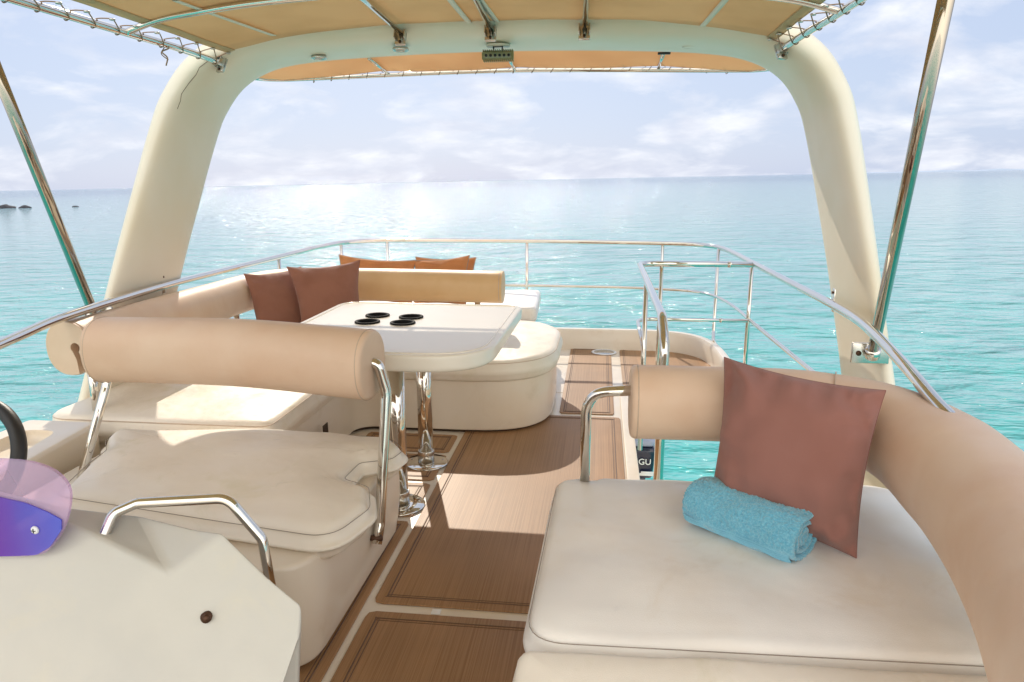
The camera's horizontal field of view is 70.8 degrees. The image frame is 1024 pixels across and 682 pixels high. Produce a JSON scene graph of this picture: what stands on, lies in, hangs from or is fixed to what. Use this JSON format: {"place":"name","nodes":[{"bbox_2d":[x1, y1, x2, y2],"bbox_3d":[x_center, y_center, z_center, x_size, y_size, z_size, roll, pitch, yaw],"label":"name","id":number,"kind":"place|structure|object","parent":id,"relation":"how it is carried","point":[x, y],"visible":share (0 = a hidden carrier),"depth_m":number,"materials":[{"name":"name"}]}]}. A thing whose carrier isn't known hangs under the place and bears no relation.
{"place":"outdoors","nodes":[
{"label":"outdoors","id":0,"kind":"place"},
{"bbox_2d":[299,349,710,681],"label":"floor","id":1,"kind":"structure","parent":0,"point":[462,549],"depth_m":3.21,"materials":[{"name":"brown wood"}]},
{"bbox_2d":[0,420,100,496],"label":"side counter","id":2,"kind":"object","parent":1,"relation":"on","point":[55,449],"visible":0.39,"depth_m":3.12,"materials":[{"name":"beige plastic"}]},
{"bbox_2d":[0,492,300,681],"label":"helm console","id":3,"kind":"object","parent":1,"relation":"on","point":[115,594],"visible":1,"depth_m":1.62,"materials":[{"name":"white plastic"}]},
{"bbox_2d":[0,401,27,493],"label":"steering wheel","id":4,"kind":"object","parent":3,"relation":"attached to","point":[10,420],"visible":0.95,"depth_m":2.27,"materials":[{"name":"black leather"}]},
{"bbox_2d":[0,497,61,556],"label":"windscreen","id":5,"kind":"object","parent":3,"relation":"on","point":[26,529],"visible":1,"depth_m":1.63,"materials":[{"name":"purple plastic"}]},
{"bbox_2d":[23,317,407,665],"bbox_3d":[-1.171,0.477,2.794,1.449,1.047,1.055,1,13,7],"label":"helm bench","id":6,"kind":"object","parent":1,"relation":"on","point":[321,509],"visible":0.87,"depth_m":2.78,"materials":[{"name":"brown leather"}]},
{"bbox_2d":[46,268,562,450],"bbox_3d":[-0.931,0.108,4.638,2.428,0.954,2.698,1,13,7],"label":"corner sofa","id":7,"kind":"object","parent":1,"relation":"on","point":[511,385],"visible":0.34,"depth_m":4.53,"materials":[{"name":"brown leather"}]},
{"bbox_2d":[244,266,300,322],"bbox_3d":[-1.598,-0.239,4.979,0.498,0.488,0.312,-12,17,-42],"label":"pillow","id":8,"kind":"object","parent":7,"relation":"on","point":[274,297],"visible":0.44,"depth_m":4.90,"materials":[{"name":"fabric"}]},
{"bbox_2d":[287,260,359,321],"bbox_3d":[-1.274,-0.277,5.015,0.498,0.543,0.289,-6,14,-25],"label":"pillow","id":9,"kind":"object","parent":7,"relation":"on","point":[320,290],"visible":0.57,"depth_m":4.95,"materials":[{"name":"fabric"}]},
{"bbox_2d":[301,302,521,515],"bbox_3d":[-0.552,0.336,3.750,1.093,0.881,1.293,1,13,7],"label":"table","id":10,"kind":"object","parent":1,"relation":"on","point":[423,341],"visible":0.82,"depth_m":3.58,"materials":[{"name":"white plastic"}]},
{"bbox_2d":[431,609,441,614],"bbox_3d":[-0.287,1.024,2.724,0.035,0.003,0.034,1,13,7],"label":"deck plate","id":11,"kind":"object","parent":1,"relation":"on","point":[436,611],"visible":1,"depth_m":2.72,"materials":[{"name":"white paint"}]},
{"bbox_2d":[359,290,540,321],"bbox_3d":[-0.734,-0.127,6.502,1.994,0.591,0.970,1,13,7],"label":"sun pad","id":12,"kind":"object","parent":1,"relation":"on","point":[527,302],"visible":0.15,"depth_m":6.09,"materials":[{"name":"white leather"}]},
{"bbox_2d":[339,254,414,302],"bbox_3d":[-1.123,-0.509,5.941,0.666,0.392,0.192,1,13,7],"label":"pillow","id":13,"kind":"object","parent":12,"relation":"on","point":[369,263],"visible":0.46,"depth_m":5.92,"materials":[{"name":"orange fabric"}]},
{"bbox_2d":[413,255,469,303],"bbox_3d":[-0.585,-0.499,5.879,0.472,0.397,0.187,1,13,7],"label":"pillow","id":14,"kind":"object","parent":12,"relation":"on","point":[459,263],"visible":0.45,"depth_m":5.85,"materials":[{"name":"orange fabric"}]},
{"bbox_2d":[415,256,476,269],"bbox_3d":[-0.567,-0.519,6.046,0.526,0.362,0.197,1,13,7],"label":"pillow","id":15,"kind":"object","parent":12,"relation":"on","point":[471,263],"visible":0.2,"depth_m":6.03,"materials":[{"name":"orange fabric"}]},
{"bbox_2d":[591,349,616,354],"bbox_3d":[0.862,0.102,6.753,0.236,0.008,0.236,1,13,7],"label":"deck hatch","id":16,"kind":"object","parent":1,"relation":"on","point":[604,352],"visible":1,"depth_m":6.73,"materials":[{"name":"white paint"}]},
{"bbox_2d":[555,327,729,366],"bbox_3d":[-0.280,0.657,3.726,4.006,0.560,6.862,1,13,7],"label":"coaming","id":17,"kind":"object","parent":1,"relation":"on","point":[711,353],"visible":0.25,"depth_m":6.80,"materials":[{"name":"beige plastic"}]},
{"bbox_2d":[0,238,954,412],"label":"railing","id":18,"kind":"object","parent":17,"relation":"on","point":[915,377],"visible":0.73,"depth_m":4.78,"materials":[{"name":"silver metal"}]},
{"bbox_2d":[0,62,112,315],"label":"canopy pole","id":19,"kind":"object","parent":18,"relation":"attached to","point":[11,107],"visible":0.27,"depth_m":3.21,"materials":[{"name":"silver metal"}]},
{"bbox_2d":[78,19,894,488],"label":"arch","id":20,"kind":"structure","parent":17,"relation":"on","point":[198,97],"depth_m":4.13,"materials":[{"name":"white metal"}]},
{"bbox_2d":[0,0,866,82],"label":"canopy","id":21,"kind":"object","parent":20,"relation":"attached to","point":[227,26],"visible":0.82,"depth_m":3.83,"materials":[{"name":"beige fabric"}]},
{"bbox_2d":[482,43,513,62],"bbox_3d":[-0.083,-1.729,4.329,0.190,0.096,0.148,1,13,7],"label":"floodlight","id":22,"kind":"object","parent":20,"relation":"attached to","point":[503,55],"visible":1,"depth_m":4.30,"materials":[{"name":"beige plastic"}]},
{"bbox_2d":[850,0,954,363],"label":"canopy pole","id":23,"kind":"object","parent":20,"relation":"attached to","point":[871,351],"visible":0.91,"depth_m":2.60,"materials":[{"name":"silver metal"}]},
{"bbox_2d":[636,261,752,479],"bbox_3d":[1.193,0.217,4.297,0.837,1.138,2.358,1,13,7],"label":"stair rail","id":24,"kind":"object","parent":1,"relation":"on","point":[662,319],"visible":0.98,"depth_m":4.54,"materials":[{"name":"silver metal"}]},
{"bbox_2d":[513,364,1023,681],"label":"lounge seat","id":25,"kind":"object","parent":1,"relation":"on","point":[640,581],"visible":0.8,"depth_m":1.99,"materials":[{"name":"white leather"}]},
{"bbox_2d":[682,476,816,562],"bbox_3d":[0.768,0.568,2.337,0.216,0.171,0.394,-12,17,-43],"label":"towel","id":26,"kind":"object","parent":25,"relation":"on","point":[779,531],"visible":0.84,"depth_m":2.25,"materials":[{"name":"blue fabric"}]},
{"bbox_2d":[714,357,885,557],"bbox_3d":[0.907,0.360,2.360,0.510,0.533,0.303,8,15,33],"label":"pillow","id":27,"kind":"object","parent":25,"relation":"on","point":[794,442],"visible":0.83,"depth_m":2.25,"materials":[{"name":"fabric"}]},
{"bbox_2d":[0,170,1023,480],"bbox_3d":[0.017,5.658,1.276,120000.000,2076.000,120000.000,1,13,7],"label":"sea","id":28,"kind":"structure","parent":0,"point":[954,320],"depth_m":58.69,"materials":[{"name":"teal liquid"}]},
{"bbox_2d":[0,204,15,208],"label":"rock","id":29,"kind":"object","parent":28,"relation":"in","point":[5,206],"visible":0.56,"depth_m":241.29,"materials":[{"name":"grey"}]},
{"bbox_3d":[-0.449,3.382,2.834,4.196,4.358,11.900,1,13,7],"label":"yacht hull","id":30,"kind":"object","parent":28,"relation":"on","visible":0},
{"bbox_2d":[635,439,654,479],"bbox_3d":[1.425,1.554,8.042,0.320,1.120,0.362,1,13,7],"label":"outboard motor","id":31,"kind":"object","parent":30,"relation":"attached to","point":[645,456],"visible":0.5,"depth_m":7.81,"materials":[{"name":"black plastic"}]},
{"bbox_2d":[0,0,1023,190],"label":"sky","id":32,"kind":"structure","parent":0,"point":[87,98],"materials":[{"name":"white"}]},
{"bbox_2d":[867,169,1023,172],"bbox_3d":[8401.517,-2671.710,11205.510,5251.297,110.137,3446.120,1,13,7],"label":"hills","id":33,"kind":"structure","parent":0,"point":[951,170],"depth_m":11749.35,"materials":[{"name":"blue"}]}
]}

